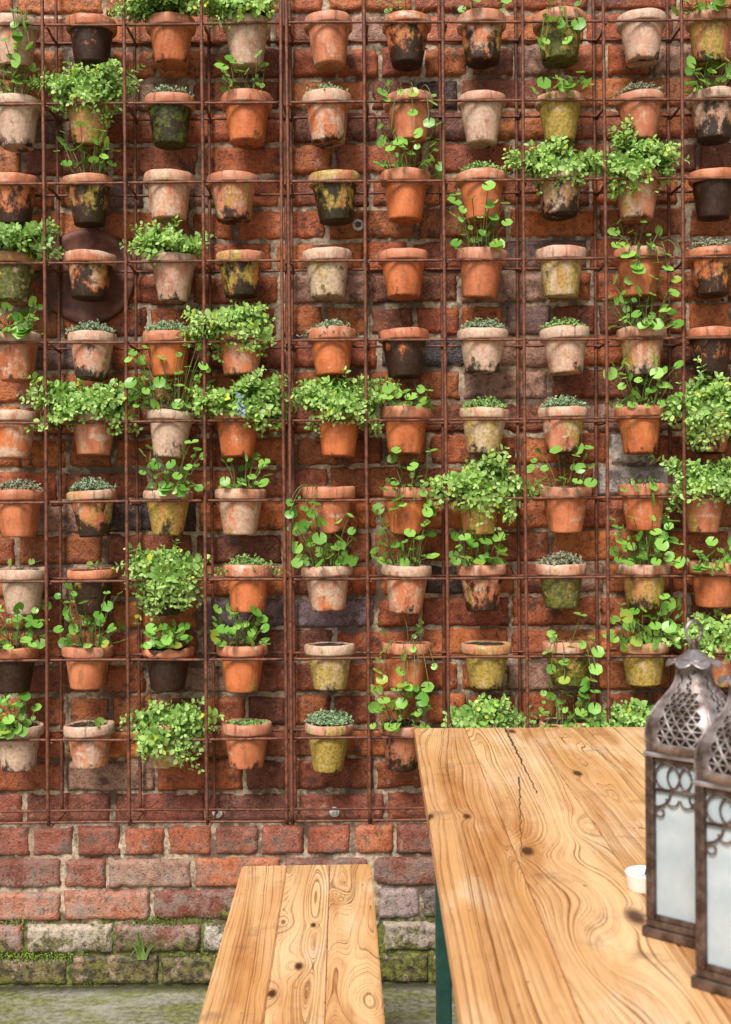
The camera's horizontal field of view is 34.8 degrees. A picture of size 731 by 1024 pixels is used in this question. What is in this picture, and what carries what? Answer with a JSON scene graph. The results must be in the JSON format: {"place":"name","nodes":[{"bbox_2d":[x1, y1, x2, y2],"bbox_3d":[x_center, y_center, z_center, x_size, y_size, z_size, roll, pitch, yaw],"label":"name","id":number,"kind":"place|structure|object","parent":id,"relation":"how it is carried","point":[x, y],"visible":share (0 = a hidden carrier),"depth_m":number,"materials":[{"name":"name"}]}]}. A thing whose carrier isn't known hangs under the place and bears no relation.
{"place":"outdoors","nodes":[
{"label":"outdoors","id":0,"kind":"place"},
{"bbox_2d":[0,983,458,1023],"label":"ground","id":1,"kind":"structure","parent":0,"point":[405,1003],"depth_m":2.97,"materials":[{"name":"concrete"}]},
{"bbox_2d":[198,864,384,1023],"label":"wooden bench","id":2,"kind":"object","parent":1,"relation":"on","point":[276,962],"visible":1,"depth_m":2.04,"materials":[{"name":"brown wood"}]},
{"bbox_2d":[0,0,730,986],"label":"brick wall","id":3,"kind":"structure","parent":1,"relation":"on","point":[84,888],"depth_m":3.08,"materials":[{"name":"red brick"}]},
{"bbox_2d":[40,228,133,323],"bbox_3d":[-0.731,-0.620,3.070,0.254,0.254,0.026,0,0,0],"label":"anchor plate","id":4,"kind":"object","parent":3,"relation":"attached to","point":[111,307],"visible":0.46,"depth_m":3.06,"materials":[{"name":"metal"}]},
{"bbox_2d":[0,0,293,826],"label":"wire trellis","id":5,"kind":"object","parent":3,"relation":"attached to","point":[211,502],"visible":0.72,"depth_m":2.92,"materials":[{"name":"metal"}]},
{"bbox_2d":[0,6,40,73],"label":"potted plant","id":6,"kind":"object","parent":5,"relation":"attached to","point":[28,36],"visible":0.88,"depth_m":2.94,"materials":[{"name":"green plant"}]},
{"bbox_2d":[0,38,41,152],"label":"potted plant","id":7,"kind":"object","parent":5,"relation":"attached to","point":[18,126],"visible":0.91,"depth_m":2.95,"materials":[{"name":"green plant"}]},
{"bbox_2d":[0,296,43,382],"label":"potted plant","id":8,"kind":"object","parent":5,"relation":"attached to","point":[17,361],"visible":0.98,"depth_m":2.94,"materials":[{"name":"green plant"}]},
{"bbox_2d":[0,691,43,772],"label":"potted plant","id":9,"kind":"object","parent":5,"relation":"attached to","point":[17,756],"visible":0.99,"depth_m":2.94,"materials":[{"name":"green plant"}]},
{"bbox_2d":[0,478,43,537],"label":"potted plant","id":10,"kind":"object","parent":5,"relation":"attached to","point":[18,520],"visible":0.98,"depth_m":2.94,"materials":[{"name":"green plant"}]},
{"bbox_2d":[0,558,48,614],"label":"potted plant","id":11,"kind":"object","parent":5,"relation":"attached to","point":[28,596],"visible":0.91,"depth_m":2.94,"materials":[{"name":"green plant"}]},
{"bbox_2d":[0,599,51,692],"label":"potted plant","id":12,"kind":"object","parent":5,"relation":"attached to","point":[15,677],"visible":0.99,"depth_m":2.94,"materials":[{"name":"green plant"}]},
{"bbox_2d":[0,216,70,304],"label":"potted plant","id":13,"kind":"object","parent":5,"relation":"attached to","point":[18,243],"visible":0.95,"depth_m":2.94,"materials":[{"name":"green plant"}]},
{"bbox_2d":[22,57,145,151],"bbox_3d":[-0.721,-1.041,2.957,0.317,0.216,0.187,0,0,0],"label":"potted plant","id":14,"kind":"object","parent":5,"relation":"attached to","point":[101,84],"visible":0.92,"depth_m":2.94,"materials":[{"name":"green plant"}]},
{"bbox_2d":[54,121,120,227],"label":"potted plant","id":15,"kind":"object","parent":5,"relation":"attached to","point":[88,204],"visible":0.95,"depth_m":2.95,"materials":[{"name":"green plant"}]},
{"bbox_2d":[63,717,114,768],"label":"potted plant","id":16,"kind":"object","parent":5,"relation":"attached to","point":[90,755],"visible":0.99,"depth_m":2.94,"materials":[{"name":"beige ceramic"}]},
{"bbox_2d":[53,583,125,689],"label":"potted plant","id":17,"kind":"object","parent":5,"relation":"attached to","point":[87,675],"visible":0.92,"depth_m":2.94,"materials":[{"name":"green plant"}]},
{"bbox_2d":[64,249,116,301],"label":"flower pot","id":18,"kind":"object","parent":5,"relation":"attached to","point":[89,282],"visible":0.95,"depth_m":2.94,"materials":[{"name":"ceramic"}]},
{"bbox_2d":[65,319,117,380],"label":"potted plant","id":19,"kind":"object","parent":5,"relation":"attached to","point":[92,362],"visible":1,"depth_m":2.95,"materials":[{"name":"green plant"}]},
{"bbox_2d":[65,13,117,70],"bbox_3d":[-0.701,-1.201,2.985,0.129,0.116,0.129,0,0,0],"label":"flower pot","id":20,"kind":"object","parent":5,"relation":"attached to","point":[90,45],"visible":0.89,"depth_m":2.95,"materials":[{"name":"ceramic"}]},
{"bbox_2d":[66,476,117,537],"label":"potted plant","id":21,"kind":"object","parent":5,"relation":"attached to","point":[93,519],"visible":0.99,"depth_m":2.95,"materials":[{"name":"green plant"}]},
{"bbox_2d":[16,371,172,455],"bbox_3d":[-0.685,-0.250,2.955,0.379,0.211,0.191,0,0,-18],"label":"potted plant","id":22,"kind":"object","parent":5,"relation":"attached to","point":[66,402],"visible":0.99,"depth_m":2.94,"materials":[{"name":"green plant"}]},
{"bbox_2d":[107,0,211,70],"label":"potted plant","id":23,"kind":"object","parent":5,"relation":"attached to","point":[171,45],"visible":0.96,"depth_m":2.94,"materials":[{"name":"green plant"}]},
{"bbox_2d":[110,538,216,624],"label":"potted plant","id":24,"kind":"object","parent":5,"relation":"attached to","point":[168,588],"visible":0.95,"depth_m":2.93,"materials":[{"name":"green plant"}]},
{"bbox_2d":[140,619,193,691],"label":"potted plant","id":25,"kind":"object","parent":5,"relation":"attached to","point":[167,676],"visible":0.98,"depth_m":2.94,"materials":[{"name":"green plant"}]},
{"bbox_2d":[142,320,191,377],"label":"potted plant","id":26,"kind":"object","parent":5,"relation":"attached to","point":[162,331],"visible":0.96,"depth_m":2.94,"materials":[{"name":"green plant"}]},
{"bbox_2d":[119,215,216,303],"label":"potted plant","id":27,"kind":"object","parent":5,"relation":"attached to","point":[173,281],"visible":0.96,"depth_m":2.94,"materials":[{"name":"green plant"}]},
{"bbox_2d":[143,169,194,224],"bbox_3d":[-0.503,-0.804,2.986,0.130,0.119,0.132,0,0,0],"label":"flower pot","id":28,"kind":"object","parent":5,"relation":"attached to","point":[168,202],"visible":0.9,"depth_m":2.94,"materials":[{"name":"ceramic"}]},
{"bbox_2d":[124,339,214,459],"bbox_3d":[-0.496,-0.286,2.966,0.226,0.302,0.166,0,0,0],"label":"potted plant","id":29,"kind":"object","parent":5,"relation":"attached to","point":[171,437],"visible":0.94,"depth_m":2.94,"materials":[{"name":"green plant"}]},
{"bbox_2d":[144,83,195,149],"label":"potted plant","id":30,"kind":"object","parent":5,"relation":"attached to","point":[170,124],"visible":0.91,"depth_m":2.95,"materials":[{"name":"green plant"}]},
{"bbox_2d":[120,696,223,773],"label":"potted plant","id":31,"kind":"object","parent":5,"relation":"attached to","point":[160,726],"visible":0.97,"depth_m":2.93,"materials":[{"name":"green plant"}]},
{"bbox_2d":[139,439,209,535],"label":"potted plant","id":32,"kind":"object","parent":5,"relation":"attached to","point":[167,518],"visible":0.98,"depth_m":2.94,"materials":[{"name":"green plant"}]},
{"bbox_2d":[176,299,276,377],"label":"potted plant","id":33,"kind":"object","parent":5,"relation":"attached to","point":[244,322],"visible":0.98,"depth_m":2.93,"materials":[{"name":"green plant"}]},
{"bbox_2d":[207,170,258,224],"bbox_3d":[-0.339,-0.802,2.986,0.132,0.118,0.132,0,0,0],"label":"flower pot","id":34,"kind":"object","parent":5,"relation":"attached to","point":[233,203],"visible":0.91,"depth_m":2.94,"materials":[{"name":"ceramic"}]},
{"bbox_2d":[215,250,264,298],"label":"flower pot","id":35,"kind":"object","parent":5,"relation":"attached to","point":[240,280],"visible":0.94,"depth_m":2.95,"materials":[{"name":"ceramic"}]},
{"bbox_2d":[210,602,270,692],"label":"potted plant","id":36,"kind":"object","parent":5,"relation":"attached to","point":[242,676],"visible":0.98,"depth_m":2.94,"materials":[{"name":"green plant"}]},
{"bbox_2d":[214,50,271,148],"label":"potted plant","id":37,"kind":"object","parent":5,"relation":"attached to","point":[246,124],"visible":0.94,"depth_m":2.94,"materials":[{"name":"green plant"}]},
{"bbox_2d":[215,453,271,534],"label":"potted plant","id":38,"kind":"object","parent":5,"relation":"attached to","point":[239,518],"visible":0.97,"depth_m":2.94,"materials":[{"name":"green plant"}]},
{"bbox_2d":[191,0,298,73],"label":"potted plant","id":39,"kind":"object","parent":5,"relation":"attached to","point":[246,43],"visible":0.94,"depth_m":2.94,"materials":[{"name":"green plant"}]},
{"bbox_2d":[221,718,271,769],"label":"potted plant","id":40,"kind":"object","parent":5,"relation":"attached to","point":[246,754],"visible":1,"depth_m":2.94,"materials":[{"name":"orange plant"}]},
{"bbox_2d":[214,553,288,612],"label":"potted plant","id":41,"kind":"object","parent":5,"relation":"attached to","point":[245,596],"visible":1,"depth_m":2.94,"materials":[{"name":"green plant"}]},
{"bbox_2d":[185,365,318,458],"bbox_3d":[-0.296,-0.254,2.958,0.313,0.230,0.202,0,0,-23],"label":"potted plant","id":42,"kind":"object","parent":5,"relation":"attached to","point":[245,397],"visible":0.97,"depth_m":2.93,"materials":[{"name":"green plant"}]},
{"bbox_2d":[284,0,730,824],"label":"wire trellis","id":43,"kind":"object","parent":3,"relation":"attached to","point":[446,576],"visible":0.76,"depth_m":2.92,"materials":[{"name":"metal"}]},
{"bbox_2d":[285,484,354,533],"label":"potted plant","id":44,"kind":"object","parent":43,"relation":"attached to","point":[330,513],"visible":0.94,"depth_m":2.94,"materials":[{"name":"orange plant"}]},
{"bbox_2d":[286,506,358,611],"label":"potted plant","id":45,"kind":"object","parent":43,"relation":"attached to","point":[324,596],"visible":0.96,"depth_m":2.94,"materials":[{"name":"green plant"}]},
{"bbox_2d":[302,82,351,147],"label":"potted plant","id":46,"kind":"object","parent":43,"relation":"attached to","point":[327,124],"visible":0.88,"depth_m":2.95,"materials":[{"name":"beige plant"}]},
{"bbox_2d":[302,247,351,300],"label":"flower pot","id":47,"kind":"object","parent":43,"relation":"attached to","point":[327,281],"visible":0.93,"depth_m":2.94,"materials":[{"name":"ceramic"}]},
{"bbox_2d":[304,10,352,72],"bbox_3d":[-0.095,-1.200,2.987,0.125,0.128,0.127,0,0,0],"label":"flower pot","id":48,"kind":"object","parent":43,"relation":"attached to","point":[329,44],"visible":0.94,"depth_m":2.94,"materials":[{"name":"ceramic"}]},
{"bbox_2d":[304,708,353,772],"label":"potted plant","id":49,"kind":"object","parent":43,"relation":"attached to","point":[328,755],"visible":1,"depth_m":2.95,"materials":[{"name":"green plant"}]},
{"bbox_2d":[304,641,354,690],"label":"flower pot","id":50,"kind":"object","parent":43,"relation":"attached to","point":[329,675],"visible":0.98,"depth_m":2.94,"materials":[{"name":"ceramic"}]},
{"bbox_2d":[296,318,369,378],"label":"potted plant","id":51,"kind":"object","parent":43,"relation":"attached to","point":[330,358],"visible":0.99,"depth_m":2.94,"materials":[{"name":"orange plant"}]},
{"bbox_2d":[308,169,359,225],"bbox_3d":[-0.080,-0.802,2.986,0.134,0.126,0.131,0,0,0],"label":"flower pot","id":52,"kind":"object","parent":43,"relation":"attached to","point":[335,203],"visible":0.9,"depth_m":2.94,"materials":[{"name":"ceramic"}]},
{"bbox_2d":[287,366,401,457],"bbox_3d":[-0.065,-0.256,2.956,0.285,0.230,0.180,0,0,23],"label":"potted plant","id":53,"kind":"object","parent":43,"relation":"attached to","point":[338,401],"visible":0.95,"depth_m":2.94,"materials":[{"name":"green plant"}]},
{"bbox_2d":[368,682,433,771],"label":"potted plant","id":54,"kind":"object","parent":43,"relation":"attached to","point":[400,755],"visible":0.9,"depth_m":2.95,"materials":[{"name":"green plant"}]},
{"bbox_2d":[378,248,427,300],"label":"flower pot","id":55,"kind":"object","parent":43,"relation":"attached to","point":[403,281],"visible":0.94,"depth_m":2.94,"materials":[{"name":"ceramic"}]},
{"bbox_2d":[378,327,428,379],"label":"flower pot","id":56,"kind":"object","parent":43,"relation":"attached to","point":[404,360],"visible":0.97,"depth_m":2.94,"materials":[{"name":"ceramic"}]},
{"bbox_2d":[376,0,431,71],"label":"potted plant","id":57,"kind":"object","parent":43,"relation":"attached to","point":[406,43],"visible":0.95,"depth_m":2.95,"materials":[{"name":"black plant"}]},
{"bbox_2d":[372,614,436,691],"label":"potted plant","id":58,"kind":"object","parent":43,"relation":"attached to","point":[405,673],"visible":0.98,"depth_m":2.94,"materials":[{"name":"green plant"}]},
{"bbox_2d":[370,503,439,613],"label":"potted plant","id":59,"kind":"object","parent":43,"relation":"attached to","point":[405,596],"visible":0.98,"depth_m":2.94,"materials":[{"name":"green plant"}]},
{"bbox_2d":[379,382,433,454],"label":"potted plant","id":60,"kind":"object","parent":43,"relation":"attached to","point":[407,438],"visible":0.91,"depth_m":2.94,"materials":[{"name":"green plant"}]},
{"bbox_2d":[377,80,437,147],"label":"potted plant","id":61,"kind":"object","parent":43,"relation":"attached to","point":[406,120],"visible":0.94,"depth_m":2.94,"materials":[{"name":"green plant"}]},
{"bbox_2d":[379,446,437,534],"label":"potted plant","id":62,"kind":"object","parent":43,"relation":"attached to","point":[407,513],"visible":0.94,"depth_m":2.94,"materials":[{"name":"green plant"}]},
{"bbox_2d":[373,122,445,223],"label":"potted plant","id":63,"kind":"object","parent":43,"relation":"attached to","point":[405,201],"visible":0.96,"depth_m":2.94,"materials":[{"name":"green plant"}]},
{"bbox_2d":[449,528,508,611],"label":"potted plant","id":64,"kind":"object","parent":43,"relation":"attached to","point":[481,595],"visible":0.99,"depth_m":2.94,"materials":[{"name":"green plant"}]},
{"bbox_2d":[447,180,512,299],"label":"potted plant","id":65,"kind":"object","parent":43,"relation":"attached to","point":[480,280],"visible":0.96,"depth_m":2.94,"materials":[{"name":"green plant"}]},
{"bbox_2d":[457,90,505,148],"bbox_3d":[0.298,-1.001,2.986,0.125,0.122,0.126,0,0,0],"label":"flower pot","id":66,"kind":"object","parent":43,"relation":"attached to","point":[481,122],"visible":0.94,"depth_m":2.95,"materials":[{"name":"ceramic"}]},
{"bbox_2d":[457,317,507,374],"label":"potted plant","id":67,"kind":"object","parent":43,"relation":"attached to","point":[482,357],"visible":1,"depth_m":2.94,"materials":[{"name":"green plant"}]},
{"bbox_2d":[420,444,545,534],"bbox_3d":[0.292,-0.058,2.963,0.314,0.232,0.173,0,0,-11],"label":"potted plant","id":68,"kind":"object","parent":43,"relation":"attached to","point":[481,483],"visible":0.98,"depth_m":2.93,"materials":[{"name":"green plant"}]},
{"bbox_2d":[456,160,510,224],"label":"potted plant","id":69,"kind":"object","parent":43,"relation":"attached to","point":[480,170],"visible":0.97,"depth_m":2.95,"materials":[{"name":"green plant"}]},
{"bbox_2d":[456,0,511,69],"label":"potted plant","id":70,"kind":"object","parent":43,"relation":"attached to","point":[482,45],"visible":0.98,"depth_m":2.95,"materials":[{"name":"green plant"}]},
{"bbox_2d":[459,394,509,454],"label":"potted plant","id":71,"kind":"object","parent":43,"relation":"attached to","point":[482,437],"visible":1,"depth_m":2.94,"materials":[{"name":"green plant"}]},
{"bbox_2d":[461,640,511,688],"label":"flower pot","id":72,"kind":"object","parent":43,"relation":"attached to","point":[486,673],"visible":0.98,"depth_m":2.94,"materials":[{"name":"ceramic"}]},
{"bbox_2d":[441,692,541,728],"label":"potted plant","id":73,"kind":"object","parent":43,"relation":"attached to","point":[485,712],"visible":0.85,"depth_m":2.92,"materials":[{"name":"green plant"}]},
{"bbox_2d":[532,0,585,68],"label":"potted plant","id":74,"kind":"object","parent":43,"relation":"attached to","point":[559,42],"visible":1,"depth_m":2.94,"materials":[{"name":"green plant"}]},
{"bbox_2d":[502,132,617,220],"bbox_3d":[0.486,-0.856,2.948,0.275,0.203,0.196,0,0,-28],"label":"potted plant","id":75,"kind":"object","parent":43,"relation":"attached to","point":[559,200],"visible":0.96,"depth_m":2.94,"materials":[{"name":"green plant"}]},
{"bbox_2d":[535,550,586,608],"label":"potted plant","id":76,"kind":"object","parent":43,"relation":"attached to","point":[561,593],"visible":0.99,"depth_m":2.94,"materials":[{"name":"green plant"}]},
{"bbox_2d":[535,245,586,299],"bbox_3d":[0.501,-0.611,2.986,0.130,0.124,0.129,0,0,0],"label":"flower pot","id":77,"kind":"object","parent":43,"relation":"attached to","point":[560,279],"visible":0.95,"depth_m":2.94,"materials":[{"name":"ceramic"}]},
{"bbox_2d":[527,443,596,532],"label":"potted plant","id":78,"kind":"object","parent":43,"relation":"attached to","point":[565,515],"visible":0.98,"depth_m":2.94,"materials":[{"name":"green plant"}]},
{"bbox_2d":[531,71,593,144],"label":"potted plant","id":79,"kind":"object","parent":43,"relation":"attached to","point":[556,118],"visible":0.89,"depth_m":2.94,"materials":[{"name":"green plant"}]},
{"bbox_2d":[537,394,589,453],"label":"potted plant","id":80,"kind":"object","parent":43,"relation":"attached to","point":[566,435],"visible":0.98,"depth_m":2.94,"materials":[{"name":"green plant"}]},
{"bbox_2d":[539,317,589,375],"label":"potted plant","id":81,"kind":"object","parent":43,"relation":"attached to","point":[565,358],"visible":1,"depth_m":2.94,"materials":[{"name":"green plant"}]},
{"bbox_2d":[542,612,604,686],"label":"potted plant","id":82,"kind":"object","parent":43,"relation":"attached to","point":[566,672],"visible":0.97,"depth_m":2.94,"materials":[{"name":"green plant"}]},
{"bbox_2d":[613,80,664,141],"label":"potted plant","id":83,"kind":"object","parent":43,"relation":"attached to","point":[645,116],"visible":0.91,"depth_m":2.95,"materials":[{"name":"green plant"}]},
{"bbox_2d":[593,114,689,223],"bbox_3d":[0.693,-0.876,2.954,0.237,0.258,0.195,0,0,0],"label":"potted plant","id":84,"kind":"object","parent":43,"relation":"attached to","point":[633,162],"visible":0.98,"depth_m":2.94,"materials":[{"name":"green plant"}]},
{"bbox_2d":[616,8,666,68],"bbox_3d":[0.707,-1.207,2.987,0.127,0.120,0.126,0,0,0],"label":"flower pot","id":85,"kind":"object","parent":43,"relation":"attached to","point":[641,42],"visible":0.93,"depth_m":2.95,"materials":[{"name":"ceramic"}]},
{"bbox_2d":[607,218,677,300],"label":"potted plant","id":86,"kind":"object","parent":43,"relation":"attached to","point":[637,271],"visible":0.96,"depth_m":2.94,"materials":[{"name":"green plant"}]},
{"bbox_2d":[602,274,683,378],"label":"potted plant","id":87,"kind":"object","parent":43,"relation":"attached to","point":[639,355],"visible":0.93,"depth_m":2.94,"materials":[{"name":"green plant"}]},
{"bbox_2d":[603,356,683,454],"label":"potted plant","id":88,"kind":"object","parent":43,"relation":"attached to","point":[639,436],"visible":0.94,"depth_m":2.94,"materials":[{"name":"green plant"}]},
{"bbox_2d":[618,476,668,530],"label":"potted plant","id":89,"kind":"object","parent":43,"relation":"attached to","point":[642,511],"visible":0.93,"depth_m":2.94,"materials":[{"name":"green plant"}]},
{"bbox_2d":[602,593,688,686],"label":"potted plant","id":90,"kind":"object","parent":43,"relation":"attached to","point":[644,672],"visible":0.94,"depth_m":2.94,"materials":[{"name":"green plant"}]},
{"bbox_2d":[609,515,685,609],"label":"potted plant","id":91,"kind":"object","parent":43,"relation":"attached to","point":[644,593],"visible":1,"depth_m":2.94,"materials":[{"name":"green plant"}]},
{"bbox_2d":[646,608,730,687],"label":"potted plant","id":92,"kind":"object","parent":43,"relation":"attached to","point":[716,639],"visible":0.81,"depth_m":2.93,"materials":[{"name":"green plant"}]},
{"bbox_2d":[647,453,730,532],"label":"potted plant","id":93,"kind":"object","parent":43,"relation":"attached to","point":[703,515],"visible":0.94,"depth_m":2.94,"materials":[{"name":"green plant"}]},
{"bbox_2d":[651,356,730,454],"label":"potted plant","id":94,"kind":"object","parent":43,"relation":"attached to","point":[709,434],"visible":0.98,"depth_m":2.92,"materials":[{"name":"green plant"}]},
{"bbox_2d":[671,0,730,69],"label":"potted plant","id":95,"kind":"object","parent":43,"relation":"attached to","point":[712,38],"visible":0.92,"depth_m":2.95,"materials":[{"name":"green plant"}]},
{"bbox_2d":[679,53,730,145],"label":"potted plant","id":96,"kind":"object","parent":43,"relation":"attached to","point":[711,120],"visible":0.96,"depth_m":2.94,"materials":[{"name":"green plant"}]},
{"bbox_2d":[685,236,730,298],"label":"potted plant","id":97,"kind":"object","parent":43,"relation":"attached to","point":[711,278],"visible":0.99,"depth_m":2.94,"materials":[{"name":"green plant"}]},
{"bbox_2d":[685,326,730,375],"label":"flower pot","id":98,"kind":"object","parent":43,"relation":"attached to","point":[713,354],"visible":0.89,"depth_m":2.94,"materials":[{"name":"ceramic"}]},
{"bbox_2d":[687,536,730,607],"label":"potted plant","id":99,"kind":"object","parent":43,"relation":"attached to","point":[712,592],"visible":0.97,"depth_m":2.94,"materials":[{"name":"green plant"}]},
{"bbox_2d":[688,167,730,221],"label":"flower pot","id":100,"kind":"object","parent":43,"relation":"attached to","point":[712,199],"visible":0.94,"depth_m":2.95,"materials":[{"name":"ceramic"}]},
{"bbox_2d":[414,727,730,1023],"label":"wooden table","id":101,"kind":"object","parent":1,"relation":"on","point":[537,836],"visible":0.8,"depth_m":1.60,"materials":[{"name":"brown wood"}]},
{"bbox_2d":[642,619,727,949],"bbox_3d":[0.391,0.312,1.376,0.100,0.371,0.110,0,0,42],"label":"lantern","id":102,"kind":"object","parent":101,"relation":"on","point":[688,707],"visible":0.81,"depth_m":1.35,"materials":[{"name":"metal"}]},
{"bbox_2d":[691,674,730,998],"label":"lantern","id":103,"kind":"object","parent":101,"relation":"on","point":[711,781],"visible":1,"depth_m":1.21,"materials":[{"name":"glass"}]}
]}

